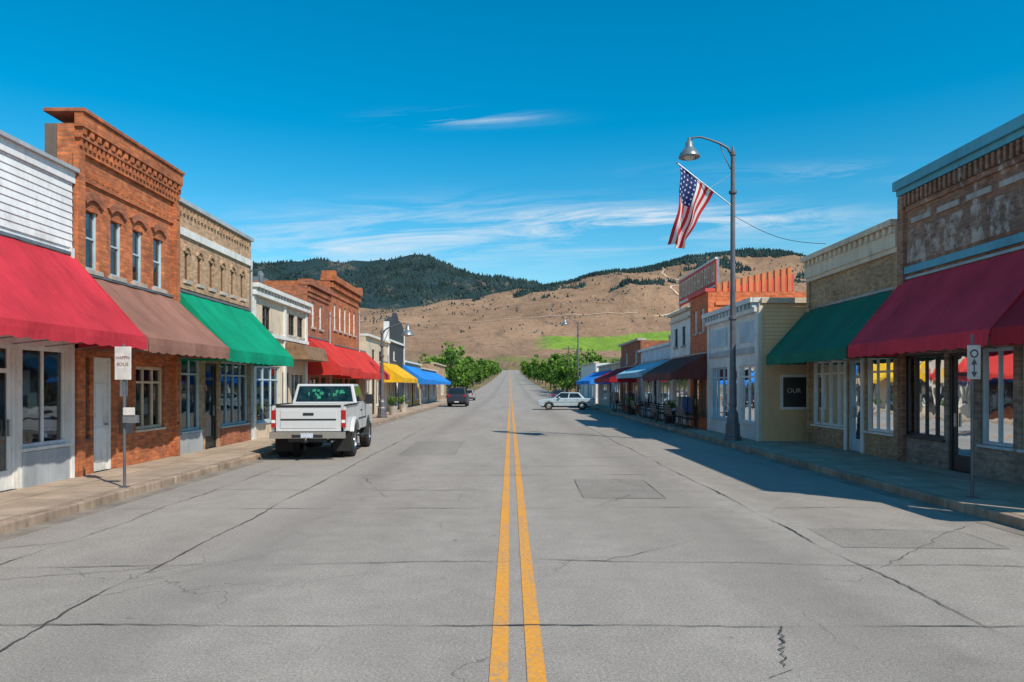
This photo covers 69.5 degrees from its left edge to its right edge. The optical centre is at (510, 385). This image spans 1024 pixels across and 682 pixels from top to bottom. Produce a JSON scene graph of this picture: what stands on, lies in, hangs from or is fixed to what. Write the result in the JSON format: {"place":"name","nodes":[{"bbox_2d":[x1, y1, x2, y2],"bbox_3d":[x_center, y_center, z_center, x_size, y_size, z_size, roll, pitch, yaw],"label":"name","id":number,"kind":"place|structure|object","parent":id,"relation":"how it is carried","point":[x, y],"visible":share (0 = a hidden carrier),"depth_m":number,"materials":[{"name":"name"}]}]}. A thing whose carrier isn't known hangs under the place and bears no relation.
{"place":"outdoors","nodes":[
{"label":"outdoors","id":0,"kind":"place"},
{"bbox_2d":[28,393,51,437],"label":"posters","id":1,"kind":"object","parent":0,"point":[32,403],"visible":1,"depth_m":13.90},
{"bbox_2d":[136,394,147,413],"bbox_3d":[-8.904,-1.333,16.950,0.028,4.725,3.600,0,0,0],"label":"window glass","id":2,"kind":"object","parent":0,"point":[138,404],"visible":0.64,"depth_m":17.76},
{"bbox_2d":[0,398,446,534],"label":"sidewalk","id":3,"kind":"structure","parent":0,"point":[21,508],"depth_m":14.20,"materials":[{"name":"concrete"}]},
{"bbox_2d":[0,226,69,491],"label":"walls","id":4,"kind":"structure","parent":3,"relation":"on","point":[10,341],"depth_m":13.29,"materials":[{"name":"white paint"}]},
{"bbox_2d":[0,348,57,470],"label":"shop interior","id":5,"kind":"object","parent":4,"relation":"attached to","point":[29,385],"visible":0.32,"depth_m":14.78,"materials":[{"name":"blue glass"}]},
{"bbox_2d":[0,344,70,491],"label":"window frames","id":6,"kind":"structure","parent":4,"relation":"attached to","point":[8,478],"depth_m":13.19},
{"bbox_2d":[0,130,79,487],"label":"siding and trim","id":7,"kind":"object","parent":4,"relation":"attached to","point":[36,191],"visible":1,"depth_m":13.80,"materials":[{"name":"white wood"}]},
{"bbox_2d":[0,230,109,348],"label":"awning frame","id":8,"kind":"object","parent":4,"relation":"attached to","point":[7,234],"visible":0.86,"depth_m":13.64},
{"bbox_2d":[0,235,146,349],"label":"awning canvas","id":9,"kind":"object","parent":4,"relation":"attached to","point":[48,294],"visible":0.99,"depth_m":12.89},
{"bbox_2d":[45,123,171,474],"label":"walls","id":10,"kind":"structure","parent":3,"relation":"on","point":[60,142],"depth_m":16.93,"materials":[{"name":"orange brick"}]},
{"bbox_2d":[43,107,184,476],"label":"cornice and arches","id":11,"kind":"structure","parent":10,"relation":"attached to","point":[101,141],"depth_m":16.21,"materials":[{"name":"orange brick"}]},
{"bbox_2d":[86,213,155,285],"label":"window blinds","id":12,"kind":"object","parent":10,"relation":"attached to","point":[112,250],"depth_m":16.69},
{"bbox_2d":[85,214,166,471],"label":"window frames","id":13,"kind":"structure","parent":10,"relation":"attached to","point":[102,413],"depth_m":16.28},
{"bbox_2d":[119,380,132,433],"bbox_3d":[-8.739,-0.400,16.800,0.117,3.000,0.400,0,0,0],"label":"utility box","id":14,"kind":"object","parent":10,"relation":"attached to","point":[129,428],"visible":0.41,"depth_m":16.70,"materials":[{"name":"grey metal"}]},
{"bbox_2d":[90,274,194,356],"bbox_3d":[-8.092,-1.530,17.175,1.412,1.620,4.350,0,0,0],"label":"awning frame","id":15,"kind":"object","parent":10,"relation":"attached to","point":[128,284],"visible":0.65,"depth_m":17.17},
{"bbox_2d":[136,369,155,425],"bbox_3d":[-10.510,0.350,17.175,2.980,3.000,4.450,0,0,0],"label":"shop interior","id":16,"kind":"object","parent":10,"relation":"attached to","point":[146,394],"visible":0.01,"depth_m":19.40,"materials":[{"name":"brown wood"}]},
{"bbox_2d":[82,278,229,359],"bbox_3d":[-8.054,-1.472,17.175,1.452,1.615,4.350,0,0,0],"label":"awning canvas","id":17,"kind":"object","parent":10,"relation":"attached to","point":[164,325],"visible":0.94,"depth_m":16.98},
{"bbox_2d":[115,344,138,487],"bbox_3d":[-6.950,0.565,13.375,0.420,2.610,0.190,0,0,0],"label":"street sign","id":18,"kind":"object","parent":3,"relation":"on","point":[123,362],"visible":1,"depth_m":13.36,"materials":[{"name":"metal"}]},
{"bbox_2d":[179,203,250,449],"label":"walls","id":19,"kind":"structure","parent":3,"relation":"on","point":[201,229],"depth_m":21.96,"materials":[{"name":"beige brick"}]},
{"bbox_2d":[181,361,241,436],"bbox_3d":[-10.510,0.350,22.275,2.980,3.000,5.450,0,0,0],"label":"shop interior","id":20,"kind":"object","parent":19,"relation":"attached to","point":[207,399],"visible":0.04,"depth_m":25.00,"materials":[{"name":"blue glass"}]},
{"bbox_2d":[181,253,249,448],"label":"window frames","id":21,"kind":"structure","parent":19,"relation":"attached to","point":[210,441],"depth_m":22.07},
{"bbox_2d":[178,197,253,454],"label":"cornice and bands","id":22,"kind":"structure","parent":19,"relation":"attached to","point":[191,442],"depth_m":21.82,"materials":[{"name":"white paint"}]},
{"bbox_2d":[180,289,254,364],"bbox_3d":[-8.092,-1.625,22.250,1.412,1.870,5.500,0,0,0],"label":"awning frame","id":23,"kind":"object","parent":19,"relation":"attached to","point":[208,298],"visible":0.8,"depth_m":22.06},
{"bbox_2d":[180,292,293,366],"bbox_3d":[-8.050,-1.558,22.250,1.459,1.885,5.500,0,0,0],"label":"awning canvas","id":24,"kind":"object","parent":19,"relation":"attached to","point":[246,336],"visible":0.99,"depth_m":21.60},
{"bbox_2d":[249,265,252,436],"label":"roof vents and downpipe","id":25,"kind":"object","parent":19,"relation":"attached to","point":[251,364],"visible":0.2,"depth_m":24.91,"materials":[{"name":"grey metal"}]},
{"bbox_2d":[251,296,304,439],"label":"walls","id":26,"kind":"structure","parent":3,"relation":"on","point":[276,328],"depth_m":28.20,"materials":[{"name":"beige paint"}]},
{"bbox_2d":[257,367,299,419],"bbox_3d":[-10.510,0.350,28.500,2.980,3.000,6.700,0,0,0],"label":"shop interior","id":27,"kind":"object","parent":26,"relation":"attached to","point":[265,395],"visible":0.14,"depth_m":31.85,"materials":[{"name":"blue wood"}]},
{"bbox_2d":[256,306,304,424],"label":"window frames","id":28,"kind":"structure","parent":26,"relation":"attached to","point":[298,337],"depth_m":28.07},
{"bbox_2d":[252,282,312,439],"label":"cornice and pilasters","id":29,"kind":"structure","parent":26,"relation":"attached to","point":[261,290],"depth_m":28.60,"materials":[{"name":"white paint"}]},
{"bbox_2d":[286,342,327,361],"bbox_3d":[-8.252,-1.348,30.150,0.893,0.696,3.100,0,0,0],"label":"canopy","id":30,"kind":"object","parent":26,"relation":"attached to","point":[300,352],"visible":0.89,"depth_m":28.62,"materials":[{"name":"brown"}]},
{"bbox_2d":[267,285,328,383],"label":"walls","id":31,"kind":"structure","parent":3,"relation":"on","point":[299,291],"depth_m":33.20,"materials":[{"name":"orange brick"}]},
{"bbox_2d":[258,272,330,383],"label":"roof vents and downpipe","id":32,"kind":"object","parent":31,"relation":"attached to","point":[260,277],"visible":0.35,"depth_m":35.75,"materials":[{"name":"grey metal"}]},
{"bbox_2d":[298,279,333,304],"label":"cornice","id":33,"kind":"structure","parent":31,"relation":"attached to","point":[315,287],"depth_m":33.27,"materials":[{"name":"orange brick"}]},
{"bbox_2d":[310,303,324,383],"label":"window frames","id":34,"kind":"structure","parent":31,"relation":"attached to","point":[312,377],"depth_m":34.13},
{"bbox_2d":[308,337,360,376],"bbox_3d":[-8.037,-1.258,34.100,1.485,1.685,4.200,0,0,0],"label":"awning canvas","id":35,"kind":"object","parent":31,"relation":"attached to","point":[339,363],"visible":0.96,"depth_m":32.60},
{"bbox_2d":[253,281,358,384],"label":"walls","id":36,"kind":"structure","parent":3,"relation":"on","point":[341,339],"depth_m":38.71,"materials":[{"name":"orange brick"}]},
{"bbox_2d":[321,270,362,307],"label":"cornice","id":37,"kind":"structure","parent":36,"relation":"on","point":[339,284],"depth_m":38.00,"materials":[{"name":"orange brick"}]},
{"bbox_2d":[332,304,356,383],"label":"window frames","id":38,"kind":"structure","parent":36,"relation":"attached to","point":[346,379],"depth_m":39.55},
{"bbox_2d":[333,346,389,379],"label":"awning canvas","id":39,"kind":"object","parent":36,"relation":"attached to","point":[367,364],"visible":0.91,"depth_m":40.07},
{"bbox_2d":[360,336,387,413],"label":"walls","id":40,"kind":"structure","parent":3,"relation":"on","point":[368,345],"depth_m":47.90,"materials":[{"name":"beige paint"}]},
{"bbox_2d":[367,350,380,413],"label":"window frames","id":41,"kind":"structure","parent":40,"relation":"attached to","point":[377,404],"depth_m":47.87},
{"bbox_2d":[387,396,397,414],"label":"planter","id":42,"kind":"object","parent":3,"relation":"on","point":[393,408],"visible":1,"depth_m":46.32,"materials":[{"name":"ceramic"}]},
{"bbox_2d":[384,313,404,410],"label":"false front","id":43,"kind":"object","parent":3,"relation":"on","point":[395,337],"visible":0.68,"depth_m":56.45,"materials":[{"name":"paint"}]},
{"bbox_2d":[377,323,413,417],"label":"street lamp","id":44,"kind":"object","parent":3,"relation":"on","point":[407,332],"visible":1,"depth_m":41.90,"materials":[{"name":"metal"}]},
{"bbox_2d":[389,344,403,408],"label":"walls","id":45,"kind":"structure","parent":3,"relation":"on","point":[399,355],"depth_m":58.09,"materials":[{"name":"paint"}]},
{"bbox_2d":[380,362,417,382],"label":"awning canvas","id":46,"kind":"object","parent":45,"relation":"attached to","point":[397,373],"visible":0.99,"depth_m":51.22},
{"bbox_2d":[405,363,419,406],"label":"walls","id":47,"kind":"structure","parent":3,"relation":"on","point":[415,402],"depth_m":67.09,"materials":[{"name":"paint"}]},
{"bbox_2d":[402,365,435,383],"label":"awning canvas","id":48,"kind":"object","parent":47,"relation":"attached to","point":[420,375],"visible":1,"depth_m":62.63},
{"bbox_2d":[420,369,436,403],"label":"walls","id":49,"kind":"structure","parent":3,"relation":"on","point":[432,399],"depth_m":80.37,"materials":[{"name":"paint"}]},
{"bbox_2d":[420,371,450,384],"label":"awning canvas","id":50,"kind":"object","parent":49,"relation":"attached to","point":[439,379],"visible":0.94,"depth_m":77.77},
{"bbox_2d":[420,364,444,399],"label":"walls","id":51,"kind":"structure","parent":3,"relation":"on","point":[441,370],"depth_m":95.88,"materials":[{"name":"paint"}]},
{"bbox_2d":[253,255,543,308],"bbox_3d":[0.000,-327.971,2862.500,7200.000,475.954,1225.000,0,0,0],"label":"forested mountain","id":52,"kind":"structure","parent":0,"point":[308,265],"depth_m":2986.38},
{"bbox_2d":[253,253,549,308],"bbox_3d":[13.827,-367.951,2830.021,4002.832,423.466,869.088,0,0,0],"label":"mountain pine forest","id":53,"kind":"object","parent":52,"relation":"on","point":[372,279],"visible":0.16,"depth_m":2954.07,"materials":[{"name":"green plant"}]},
{"bbox_2d":[0,370,1023,681],"bbox_3d":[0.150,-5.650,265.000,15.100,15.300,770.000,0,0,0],"label":"road","id":54,"kind":"structure","parent":0,"point":[318,600],"depth_m":7.81,"materials":[{"name":"asphalt"}]},
{"bbox_2d":[269,384,371,456],"bbox_3d":[-5.502,0.986,22.139,2.440,2.052,5.814,0,0,-3],"label":"pickup truck","id":55,"kind":"object","parent":54,"relation":"on","point":[339,416],"visible":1,"depth_m":20.25,"materials":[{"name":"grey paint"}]},
{"bbox_2d":[447,388,469,406],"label":"black suv","id":56,"kind":"object","parent":54,"relation":"on","point":[457,396],"visible":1,"depth_m":68.06,"materials":[{"name":"paint"}]},
{"bbox_2d":[0,404,1023,541],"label":"curb","id":57,"kind":"object","parent":54,"relation":"on","point":[70,517],"visible":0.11,"depth_m":13.26,"materials":[{"name":"concrete"}]},
{"bbox_2d":[0,423,1023,679],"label":"pavement cracks","id":58,"kind":"object","parent":54,"relation":"on","point":[558,559],"visible":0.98,"depth_m":8.11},
{"bbox_2d":[489,371,546,681],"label":"double yellow line","id":59,"kind":"object","parent":54,"relation":"on","point":[535,664],"visible":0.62,"depth_m":7.04,"materials":[{"name":"paint"}]},
{"bbox_2d":[537,392,594,409],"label":"parked car","id":60,"kind":"object","parent":54,"relation":"on","point":[570,399],"visible":0.97,"depth_m":59.84,"materials":[{"name":"white paint"}]},
{"bbox_2d":[398,433,1008,548],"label":"asphalt patches","id":61,"kind":"object","parent":54,"relation":"on","point":[643,489],"visible":1,"depth_m":10.09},
{"bbox_2d":[0,0,1023,283],"label":"sky","id":62,"kind":"structure","parent":0,"point":[543,141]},
{"bbox_2d":[359,252,805,397],"bbox_3d":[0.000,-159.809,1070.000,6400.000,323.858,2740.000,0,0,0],"label":"ground terrain","id":63,"kind":"structure","parent":0,"point":[604,334],"depth_m":1230.72,"materials":[{"name":"brown soil"}]},
{"bbox_2d":[409,341,501,392],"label":"roadside trees","id":64,"kind":"object","parent":63,"relation":"on","point":[467,371],"visible":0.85,"depth_m":140.41,"materials":[{"name":"green plant"}]},
{"bbox_2d":[520,348,618,391],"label":"roadside trees","id":65,"kind":"object","parent":63,"relation":"on","point":[554,369],"visible":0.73,"depth_m":140.82,"materials":[{"name":"green plant"}]},
{"bbox_2d":[360,247,805,333],"bbox_3d":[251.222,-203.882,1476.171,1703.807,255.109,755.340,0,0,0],"label":"hillside pine forest","id":66,"kind":"object","parent":63,"relation":"on","point":[723,261],"visible":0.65,"depth_m":1618.05,"materials":[{"name":"green plant"}]},
{"bbox_2d":[584,402,1023,529],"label":"sidewalk","id":67,"kind":"structure","parent":0,"point":[1000,501],"depth_m":15.32,"materials":[{"name":"concrete"}]},
{"bbox_2d":[562,318,578,391],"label":"street lamp","id":68,"kind":"object","parent":67,"relation":"on","point":[566,323],"visible":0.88,"depth_m":82.94,"materials":[{"name":"metal"}]},
{"bbox_2d":[581,363,608,402],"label":"walls","id":69,"kind":"structure","parent":67,"relation":"on","point":[586,370],"depth_m":81.09,"materials":[{"name":"white paint"}]},
{"bbox_2d":[599,364,620,408],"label":"walls","id":70,"kind":"structure","parent":67,"relation":"on","point":[604,402],"depth_m":64.71,"materials":[{"name":"paint"}]},
{"bbox_2d":[576,370,610,384],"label":"awning canvas","id":71,"kind":"object","parent":70,"relation":"attached to","point":[588,379],"visible":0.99,"depth_m":67.38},
{"bbox_2d":[621,340,670,413],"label":"walls","id":72,"kind":"structure","parent":67,"relation":"on","point":[629,350],"depth_m":49.97,"materials":[{"name":"red brick"}]},
{"bbox_2d":[594,366,636,382],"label":"awning canvas","id":73,"kind":"object","parent":72,"relation":"attached to","point":[611,376],"visible":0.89,"depth_m":51.43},
{"bbox_2d":[622,351,637,404],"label":"window frames","id":74,"kind":"structure","parent":72,"relation":"attached to","point":[630,382],"depth_m":52.23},
{"bbox_2d":[641,345,670,418],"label":"walls","id":75,"kind":"structure","parent":67,"relation":"on","point":[658,353],"depth_m":42.74,"materials":[{"name":"blue paint"}]},
{"bbox_2d":[616,359,670,378],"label":"awning canvas","id":76,"kind":"object","parent":75,"relation":"attached to","point":[640,370],"visible":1,"depth_m":41.66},
{"bbox_2d":[638,342,670,352],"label":"cornice","id":77,"kind":"structure","parent":75,"relation":"on","point":[655,347],"depth_m":42.01,"materials":[{"name":"white paint"}]},
{"bbox_2d":[643,380,666,416],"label":"window frames","id":78,"kind":"structure","parent":75,"relation":"attached to","point":[655,384],"depth_m":43.13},
{"bbox_2d":[644,380,668,405],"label":"window glass","id":79,"kind":"object","parent":78,"relation":"in","point":[649,391],"visible":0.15,"depth_m":42.95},
{"bbox_2d":[662,400,675,423],"bbox_3d":[7.768,1.266,35.918,0.849,1.166,0.788,0,0,0],"label":"planter","id":80,"kind":"object","parent":67,"relation":"on","point":[668,419],"visible":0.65,"depth_m":35.72,"materials":[{"name":"black metal"}]},
{"bbox_2d":[663,404,682,425],"bbox_3d":[7.529,1.375,34.200,0.596,0.957,1.600,0,0,0],"label":"park bench","id":81,"kind":"object","parent":67,"relation":"on","point":[669,410],"visible":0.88,"depth_m":34.00,"materials":[{"name":"black metal"}]},
{"bbox_2d":[671,310,690,425],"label":"walls","id":82,"kind":"structure","parent":67,"relation":"on","point":[679,326],"depth_m":35.60,"materials":[{"name":"white paint"}]},
{"bbox_2d":[667,307,690,324],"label":"cornice","id":83,"kind":"structure","parent":82,"relation":"on","point":[679,312],"depth_m":35.58,"materials":[{"name":"beige paint"}]},
{"bbox_2d":[673,327,685,409],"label":"window frames","id":84,"kind":"structure","parent":82,"relation":"attached to","point":[682,346],"depth_m":36.36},
{"bbox_2d":[675,328,686,408],"bbox_3d":[8.354,-0.757,35.950,0.028,3.975,3.100,0,0,0],"label":"window glass","id":85,"kind":"object","parent":84,"relation":"in","point":[677,387],"visible":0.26,"depth_m":36.25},
{"bbox_2d":[675,394,692,427],"bbox_3d":[7.750,1.116,33.000,0.500,1.468,1.431,0,0,0],"label":"clothes rack","id":86,"kind":"object","parent":67,"relation":"on","point":[686,402],"visible":0.78,"depth_m":32.40,"materials":[{"name":"blue metal"}]},
{"bbox_2d":[676,406,696,429],"bbox_3d":[7.529,1.375,31.600,0.596,0.957,1.600,0,0,0],"label":"park bench","id":87,"kind":"object","parent":67,"relation":"on","point":[688,418],"visible":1,"depth_m":31.28,"materials":[{"name":"black metal"}]},
{"bbox_2d":[678,136,741,440],"bbox_3d":[6.737,-3.277,24.900,2.125,10.252,0.720,0,0,0],"label":"street lamp","id":88,"kind":"object","parent":67,"relation":"on","point":[689,152],"visible":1,"depth_m":24.82,"materials":[{"name":"metal"}]},
{"bbox_2d":[668,162,730,248],"bbox_3d":[6.353,-6.015,24.852,2.132,2.930,0.483,0,0,-13],"label":"american flag","id":89,"kind":"object","parent":88,"relation":"attached to","point":[695,195],"visible":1,"depth_m":24.76,"materials":[{"name":"multicoloured fabric"}]},
{"bbox_2d":[691,292,805,428],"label":"walls","id":90,"kind":"structure","parent":67,"relation":"on","point":[706,301],"depth_m":31.38,"materials":[{"name":"brick"}]},
{"bbox_2d":[642,354,706,380],"bbox_3d":[7.460,-0.782,34.250,1.540,1.135,6.700,0,0,0],"label":"awning canvas","id":91,"kind":"object","parent":90,"relation":"attached to","point":[692,367],"visible":1,"depth_m":31.29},
{"bbox_2d":[678,257,718,309],"bbox_3d":[8.680,-4.500,34.400,0.180,1.800,7.000,0,0,0],"label":"rooftop sign","id":92,"kind":"object","parent":90,"relation":"on","point":[703,276],"visible":0.93,"depth_m":33.74,"materials":[{"name":"metal"}]},
{"bbox_2d":[692,309,705,426],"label":"window frames","id":93,"kind":"structure","parent":90,"relation":"attached to","point":[695,384],"depth_m":32.63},
{"bbox_2d":[696,310,705,418],"bbox_3d":[8.351,-0.873,32.200,0.013,4.745,2.000,0,0,0],"label":"window glass","id":94,"kind":"object","parent":93,"relation":"in","point":[702,385],"visible":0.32,"depth_m":32.10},
{"bbox_2d":[688,267,793,304],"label":"stepped parapet","id":95,"kind":"structure","parent":90,"relation":"on","point":[783,282],"depth_m":30.79,"materials":[{"name":"brick"}]},
{"bbox_2d":[710,302,805,439],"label":"walls","id":96,"kind":"structure","parent":67,"relation":"on","point":[746,430],"depth_m":26.94,"materials":[{"name":"white paint"}]},
{"bbox_2d":[710,365,753,425],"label":"window frames","id":97,"kind":"structure","parent":96,"relation":"attached to","point":[718,417],"depth_m":26.53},
{"bbox_2d":[714,367,753,420],"bbox_3d":[8.355,0.435,27.600,0.026,2.130,5.400,0,0,0],"label":"window glass","id":98,"kind":"object","parent":97,"relation":"in","point":[745,396],"visible":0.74,"depth_m":28.53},
{"bbox_2d":[701,297,769,440],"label":"cornice and pilasters","id":99,"kind":"structure","parent":96,"relation":"attached to","point":[748,331],"depth_m":26.21,"materials":[{"name":"white paint"}]},
{"bbox_2d":[758,298,805,440],"bbox_3d":[11.740,-0.525,24.447,7.020,4.750,0.100,0,0,0],"label":"siding","id":100,"kind":"object","parent":96,"relation":"attached to","point":[776,323],"visible":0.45,"depth_m":24.48,"materials":[{"name":"beige paint"}]},
{"bbox_2d":[811,254,892,458],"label":"walls","id":101,"kind":"structure","parent":67,"relation":"on","point":[872,276],"depth_m":20.66,"materials":[{"name":"brick"}]},
{"bbox_2d":[766,290,896,364],"bbox_3d":[8.910,-1.518,21.050,1.339,1.765,5.700,0,0,0],"label":"awning canvas","id":102,"kind":"object","parent":101,"relation":"attached to","point":[830,332],"visible":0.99,"depth_m":20.61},
{"bbox_2d":[794,287,892,363],"bbox_3d":[8.952,-1.574,21.050,1.292,1.772,5.700,0,0,0],"label":"awning frame","id":103,"kind":"object","parent":101,"relation":"attached to","point":[857,297],"visible":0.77,"depth_m":20.73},
{"bbox_2d":[800,219,896,459],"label":"cornice and trim","id":104,"kind":"structure","parent":101,"relation":"attached to","point":[877,241],"depth_m":20.25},
{"bbox_2d":[810,358,892,451],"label":"window frames","id":105,"kind":"structure","parent":101,"relation":"attached to","point":[854,444],"depth_m":20.88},
{"bbox_2d":[816,359,892,438],"bbox_3d":[9.703,0.410,20.975,0.029,2.180,5.050,0,0,0],"label":"window glass","id":106,"kind":"object","parent":105,"relation":"in","point":[882,399],"visible":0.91,"depth_m":20.69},
{"bbox_2d":[892,113,1023,461],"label":"cornice and mural","id":107,"kind":"structure","parent":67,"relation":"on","point":[987,154],"depth_m":15.72},
{"bbox_2d":[906,155,1023,483],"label":"walls","id":108,"kind":"structure","parent":67,"relation":"on","point":[1004,465],"depth_m":15.14,"materials":[{"name":"stone"}]},
{"bbox_2d":[848,249,1023,357],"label":"awning canvas","id":109,"kind":"object","parent":108,"relation":"attached to","point":[952,308],"visible":0.99,"depth_m":14.99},
{"bbox_2d":[892,245,1023,355],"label":"awning frame","id":110,"kind":"object","parent":108,"relation":"attached to","point":[969,261],"visible":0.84,"depth_m":15.42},
{"bbox_2d":[904,346,1023,472],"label":"window frames","id":111,"kind":"structure","parent":108,"relation":"attached to","point":[961,463],"depth_m":16.11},
{"bbox_2d":[910,350,1012,455],"bbox_3d":[9.705,0.410,13.800,0.027,2.180,8.400,0,0,0],"label":"window glass","id":112,"kind":"object","parent":111,"relation":"in","point":[963,415],"visible":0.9,"depth_m":15.77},
{"bbox_2d":[990,291,1023,345],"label":"awning canvas","id":113,"kind":"object","parent":108,"relation":"attached to","point":[1008,328],"visible":1,"depth_m":12.39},
{"bbox_2d":[965,334,980,497],"bbox_3d":[7.600,0.515,12.150,0.220,2.710,0.140,0,0,0],"label":"street sign","id":114,"kind":"object","parent":67,"relation":"on","point":[973,361],"visible":0.99,"depth_m":12.12,"materials":[{"name":"metal"}]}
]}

